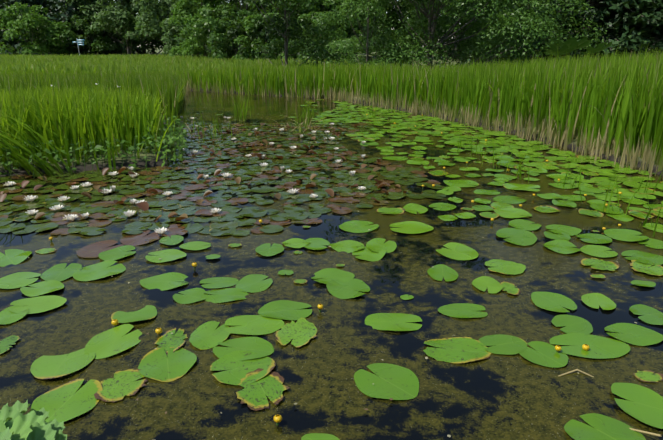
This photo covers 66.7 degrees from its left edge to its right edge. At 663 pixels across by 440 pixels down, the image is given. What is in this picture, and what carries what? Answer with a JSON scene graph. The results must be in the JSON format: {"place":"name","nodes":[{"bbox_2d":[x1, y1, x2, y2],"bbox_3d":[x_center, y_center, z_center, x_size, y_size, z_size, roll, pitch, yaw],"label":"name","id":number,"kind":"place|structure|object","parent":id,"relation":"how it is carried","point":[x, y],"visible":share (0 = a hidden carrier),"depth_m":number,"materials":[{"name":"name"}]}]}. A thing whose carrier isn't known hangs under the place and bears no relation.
{"place":"outdoors","nodes":[
{"label":"outdoors","id":0,"kind":"place"},
{"bbox_2d":[8,0,520,46],"label":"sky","id":1,"kind":"structure","parent":0,"point":[114,0],"materials":[{"name":"white"}]},
{"bbox_2d":[0,90,662,439],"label":"pond water","id":2,"kind":"structure","parent":0,"point":[493,396],"depth_m":3.17,"materials":[{"name":"brown liquid"}]},
{"bbox_2d":[0,400,66,439],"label":"ladys mantle plant","id":3,"kind":"object","parent":2,"relation":"on","point":[17,424],"visible":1,"depth_m":1.69,"materials":[{"name":"green plant"}]},
{"bbox_2d":[0,122,445,257],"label":"lily pads","id":4,"kind":"object","parent":2,"relation":"on","point":[228,213],"visible":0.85,"depth_m":5.73,"materials":[{"name":"green plant"}]},
{"bbox_2d":[0,114,621,425],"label":"water lily flowers","id":5,"kind":"object","parent":2,"relation":"on","point":[142,205],"visible":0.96,"depth_m":5.71,"materials":[{"name":"white plant"}]},
{"bbox_2d":[0,99,662,439],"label":"lily pads","id":6,"kind":"object","parent":2,"relation":"on","point":[249,363],"visible":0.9,"depth_m":3.23,"materials":[{"name":"green plant"}]},
{"bbox_2d":[28,112,636,436],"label":"floating litter","id":7,"kind":"object","parent":2,"relation":"on","point":[312,354],"visible":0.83,"depth_m":2.84,"materials":[{"name":"plant"}]},
{"bbox_2d":[174,78,662,178],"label":"reed stems","id":8,"kind":"object","parent":2,"relation":"on","point":[647,154],"visible":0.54,"depth_m":9.32,"materials":[{"name":"plant"}]},
{"bbox_2d":[180,86,662,236],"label":"marsh plants","id":9,"kind":"object","parent":2,"relation":"in","point":[305,115],"visible":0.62,"depth_m":8.74,"materials":[{"name":"green plant"}]},
{"bbox_2d":[558,369,660,436],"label":"dead reed stems","id":10,"kind":"object","parent":2,"relation":"on","point":[649,433],"visible":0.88,"depth_m":2.14,"materials":[{"name":"brown plant"}]},
{"bbox_2d":[0,48,662,175],"bbox_3d":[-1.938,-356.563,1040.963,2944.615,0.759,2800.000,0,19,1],"label":"ground","id":11,"kind":"structure","parent":0,"point":[127,162],"depth_m":7.05,"materials":[{"name":"green plant"}]},
{"bbox_2d":[0,0,20,54],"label":"spruce tree","id":12,"kind":"object","parent":11,"relation":"on","point":[1,6],"visible":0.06,"depth_m":94.41,"materials":[{"name":"green plant"}]},
{"bbox_2d":[0,0,50,54],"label":"spruce tree","id":13,"kind":"object","parent":11,"relation":"on","point":[12,2],"visible":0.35,"depth_m":89.54,"materials":[{"name":"green plant"}]},
{"bbox_2d":[0,2,70,55],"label":"sallow bush","id":14,"kind":"object","parent":11,"relation":"on","point":[25,28],"visible":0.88,"depth_m":76.67,"materials":[{"name":"green plant"}]},
{"bbox_2d":[0,103,72,181],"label":"arching iris clump","id":15,"kind":"object","parent":11,"relation":"on","point":[30,167],"visible":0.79,"depth_m":6.34,"materials":[{"name":"green plant"}]},
{"bbox_2d":[26,0,66,53],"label":"spruce tree","id":16,"kind":"object","parent":11,"relation":"on","point":[45,1],"visible":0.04,"depth_m":92.98,"materials":[{"name":"green plant"}]},
{"bbox_2d":[44,0,83,53],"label":"spruce tree","id":17,"kind":"object","parent":11,"relation":"on","point":[55,11],"visible":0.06,"depth_m":89.36,"materials":[{"name":"green plant"}]},
{"bbox_2d":[73,38,83,54],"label":"signpost","id":18,"kind":"object","parent":11,"relation":"on","point":[77,42],"visible":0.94,"depth_m":71.16,"materials":[{"name":"grey metal"}]},
{"bbox_2d":[46,0,116,55],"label":"tree","id":19,"kind":"object","parent":11,"relation":"on","point":[63,17],"visible":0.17,"depth_m":82.49,"materials":[{"name":"green plant"}]},
{"bbox_2d":[58,0,106,50],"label":"grey willow tree","id":20,"kind":"object","parent":11,"relation":"on","point":[63,11],"visible":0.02,"depth_m":83.76,"materials":[{"name":"green plant"}]},
{"bbox_2d":[56,13,114,54],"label":"tree","id":21,"kind":"object","parent":11,"relation":"on","point":[83,20],"visible":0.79,"depth_m":80.33,"materials":[{"name":"green plant"}]},
{"bbox_2d":[0,77,179,171],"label":"iris bed","id":22,"kind":"object","parent":11,"relation":"on","point":[101,115],"visible":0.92,"depth_m":7.02,"materials":[{"name":"green plant"}]},
{"bbox_2d":[0,115,186,178],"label":"bank herbs","id":23,"kind":"object","parent":11,"relation":"on","point":[179,138],"visible":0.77,"depth_m":6.77,"materials":[{"name":"green plant"}]},
{"bbox_2d":[0,67,188,124],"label":"reed bed","id":24,"kind":"object","parent":11,"relation":"on","point":[163,83],"visible":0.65,"depth_m":11.26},
{"bbox_2d":[79,0,126,53],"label":"spruce tree","id":25,"kind":"object","parent":11,"relation":"on","point":[114,38],"visible":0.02,"depth_m":98.84,"materials":[{"name":"green plant"}]},
{"bbox_2d":[65,0,143,55],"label":"grey willow tree","id":26,"kind":"object","parent":11,"relation":"on","point":[93,9],"visible":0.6,"depth_m":81.37,"materials":[{"name":"green plant"}]},
{"bbox_2d":[90,0,156,55],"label":"grey willow tree","id":27,"kind":"object","parent":11,"relation":"on","point":[113,15],"visible":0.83,"depth_m":76.74,"materials":[{"name":"green plant"}]},
{"bbox_2d":[106,0,143,53],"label":"spruce tree","id":28,"kind":"object","parent":11,"relation":"on","point":[137,49],"depth_m":101.53,"materials":[{"name":"green plant"}]},
{"bbox_2d":[111,0,180,54],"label":"grey willow tree","id":29,"kind":"object","parent":11,"relation":"on","point":[147,40],"visible":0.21,"depth_m":79.89,"materials":[{"name":"green plant"}]},
{"bbox_2d":[140,14,169,48],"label":"tree","id":30,"kind":"object","parent":11,"relation":"on","point":[160,39],"visible":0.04,"depth_m":98.86,"materials":[{"name":"green plant"}]},
{"bbox_2d":[134,0,200,53],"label":"grey willow tree","id":31,"kind":"object","parent":11,"relation":"on","point":[146,19],"visible":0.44,"depth_m":73.04,"materials":[{"name":"green plant"}]},
{"bbox_2d":[159,0,200,55],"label":"grey willow tree","id":32,"kind":"object","parent":11,"relation":"on","point":[164,24],"visible":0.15,"depth_m":68.18,"materials":[{"name":"green plant"}]},
{"bbox_2d":[155,0,229,55],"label":"tree","id":33,"kind":"object","parent":11,"relation":"on","point":[164,13],"visible":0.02,"depth_m":77.51,"materials":[{"name":"green plant"}]},
{"bbox_2d":[0,53,394,73],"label":"meadow grass","id":34,"kind":"structure","parent":11,"relation":"on","point":[108,63],"depth_m":37.45,"materials":[{"name":"green plant"}]},
{"bbox_2d":[168,0,242,57],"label":"alder tree","id":35,"kind":"object","parent":11,"relation":"on","point":[184,13],"visible":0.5,"depth_m":56.75,"materials":[{"name":"green plant"}]},
{"bbox_2d":[173,0,244,55],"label":"alder tree","id":36,"kind":"object","parent":11,"relation":"on","point":[182,38],"visible":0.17,"depth_m":62.14,"materials":[{"name":"green plant"}]},
{"bbox_2d":[0,59,419,98],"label":"reed bed","id":37,"kind":"object","parent":11,"relation":"on","point":[323,76],"visible":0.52,"depth_m":17.02,"materials":[{"name":"green plant"}]},
{"bbox_2d":[179,7,240,57],"bbox_3d":[-12.223,-19.500,53.087,6.609,5.604,7.733,0,19,1],"label":"bush","id":38,"kind":"object","parent":11,"relation":"on","point":[207,16],"visible":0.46,"depth_m":52.10,"materials":[{"name":"green plant"}]},
{"bbox_2d":[207,9,275,58],"bbox_3d":[-8.825,-18.232,50.170,7.260,5.103,6.538,0,19,1],"label":"bush","id":39,"kind":"object","parent":11,"relation":"on","point":[217,36],"visible":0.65,"depth_m":49.07,"materials":[{"name":"green plant"}]},
{"bbox_2d":[202,0,296,56],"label":"alder tree","id":40,"kind":"object","parent":11,"relation":"on","point":[236,8],"visible":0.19,"depth_m":53.03,"materials":[{"name":"green plant"}]},
{"bbox_2d":[231,12,292,59],"bbox_3d":[-6.433,-17.498,48.638,6.028,4.690,5.462,0,19,1],"label":"tree","id":41,"kind":"object","parent":11,"relation":"on","point":[255,22],"visible":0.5,"depth_m":47.34,"materials":[{"name":"green plant"}]},
{"bbox_2d":[209,0,319,59],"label":"alder tree","id":42,"kind":"object","parent":11,"relation":"on","point":[249,2],"visible":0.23,"depth_m":50.86,"materials":[{"name":"green plant"}]},
{"bbox_2d":[261,14,309,58],"bbox_3d":[-3.780,-17.593,49.004,5.635,4.641,5.754,-12,22,-32],"label":"tree","id":43,"kind":"object","parent":11,"relation":"on","point":[297,47],"visible":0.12,"depth_m":47.49,"materials":[{"name":"green plant"}]},
{"bbox_2d":[247,0,347,59],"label":"alder tree","id":44,"kind":"object","parent":11,"relation":"on","point":[306,12],"visible":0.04,"depth_m":52.50,"materials":[{"name":"green plant"}]},
{"bbox_2d":[246,0,354,65],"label":"sallow tree","id":45,"kind":"object","parent":11,"relation":"on","point":[287,22],"visible":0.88,"depth_m":30.44,"materials":[{"name":"green plant"}]},
{"bbox_2d":[277,11,347,60],"bbox_3d":[-1.778,-16.946,46.937,6.618,4.820,6.304,0,19,1],"label":"bush","id":46,"kind":"object","parent":11,"relation":"on","point":[344,32],"visible":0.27,"depth_m":46.44,"materials":[{"name":"green plant"}]},
{"bbox_2d":[277,0,376,53],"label":"alder tree","id":47,"kind":"object","parent":11,"relation":"on","point":[330,6],"visible":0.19,"depth_m":49.66,"materials":[{"name":"green plant"}]},
{"bbox_2d":[302,10,372,60],"bbox_3d":[0.249,-17.236,47.827,6.945,4.955,6.326,8,21,23],"label":"bush","id":48,"kind":"object","parent":11,"relation":"on","point":[350,34],"visible":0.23,"depth_m":47.27,"materials":[{"name":"green plant"}]},
{"bbox_2d":[319,0,397,59],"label":"alder tree","id":49,"kind":"object","parent":11,"relation":"on","point":[369,17],"depth_m":56.60,"materials":[{"name":"green plant"}]},
{"bbox_2d":[310,0,427,68],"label":"sallow tree","id":50,"kind":"object","parent":11,"relation":"on","point":[347,43],"visible":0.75,"depth_m":22.89,"materials":[{"name":"green plant"}]},
{"bbox_2d":[337,0,446,57],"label":"tree","id":51,"kind":"object","parent":11,"relation":"on","point":[391,14],"visible":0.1,"depth_m":64.06,"materials":[{"name":"green plant"}]},
{"bbox_2d":[362,1,451,57],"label":"tree","id":52,"kind":"object","parent":11,"relation":"on","point":[402,9],"visible":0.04,"depth_m":62.91,"materials":[{"name":"green plant"}]},
{"bbox_2d":[332,0,566,68],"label":"sallow tree","id":53,"kind":"object","parent":11,"relation":"on","point":[431,14],"visible":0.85,"depth_m":24.27,"materials":[{"name":"green plant"}]},
{"bbox_2d":[390,0,517,58],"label":"tree","id":54,"kind":"object","parent":11,"relation":"on","point":[459,31],"visible":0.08,"depth_m":57.09,"materials":[{"name":"green plant"}]},
{"bbox_2d":[435,0,506,58],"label":"tree","id":55,"kind":"object","parent":11,"relation":"on","point":[460,36],"visible":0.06,"depth_m":60.59,"materials":[{"name":"green plant"}]},
{"bbox_2d":[359,41,662,171],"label":"reed bed","id":56,"kind":"object","parent":11,"relation":"on","point":[618,96],"visible":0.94,"depth_m":9.10,"materials":[{"name":"green plant"}]},
{"bbox_2d":[464,0,584,50],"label":"tree","id":57,"kind":"object","parent":11,"relation":"on","point":[488,29],"depth_m":54.76,"materials":[{"name":"green plant"}]},
{"bbox_2d":[456,0,600,65],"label":"yew tree","id":58,"kind":"object","parent":11,"relation":"on","point":[520,39],"depth_m":33.61,"materials":[{"name":"green plant"}]},
{"bbox_2d":[443,0,630,63],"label":"sallow tree","id":59,"kind":"object","parent":11,"relation":"on","point":[577,2],"visible":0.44,"depth_m":27.07,"materials":[{"name":"green plant"}]},
{"bbox_2d":[482,0,662,65],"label":"yew tree","id":60,"kind":"object","parent":11,"relation":"on","point":[616,9],"visible":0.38,"depth_m":27.40,"materials":[{"name":"green plant"}]},
{"bbox_2d":[544,37,611,59],"bbox_3d":[9.802,-6.545,20.833,2.500,1.955,2.554,0,19,1],"label":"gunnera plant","id":61,"kind":"object","parent":11,"relation":"on","point":[570,45],"visible":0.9,"depth_m":20.10,"materials":[{"name":"green plant"}]},
{"bbox_2d":[545,0,662,59],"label":"yew tree","id":62,"kind":"object","parent":11,"relation":"on","point":[651,34],"visible":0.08,"depth_m":28.47,"materials":[{"name":"green plant"}]},
{"bbox_2d":[579,0,662,59],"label":"yew tree","id":63,"kind":"object","parent":11,"relation":"on","point":[632,32],"visible":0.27,"depth_m":27.15,"materials":[{"name":"green plant"}]}
]}

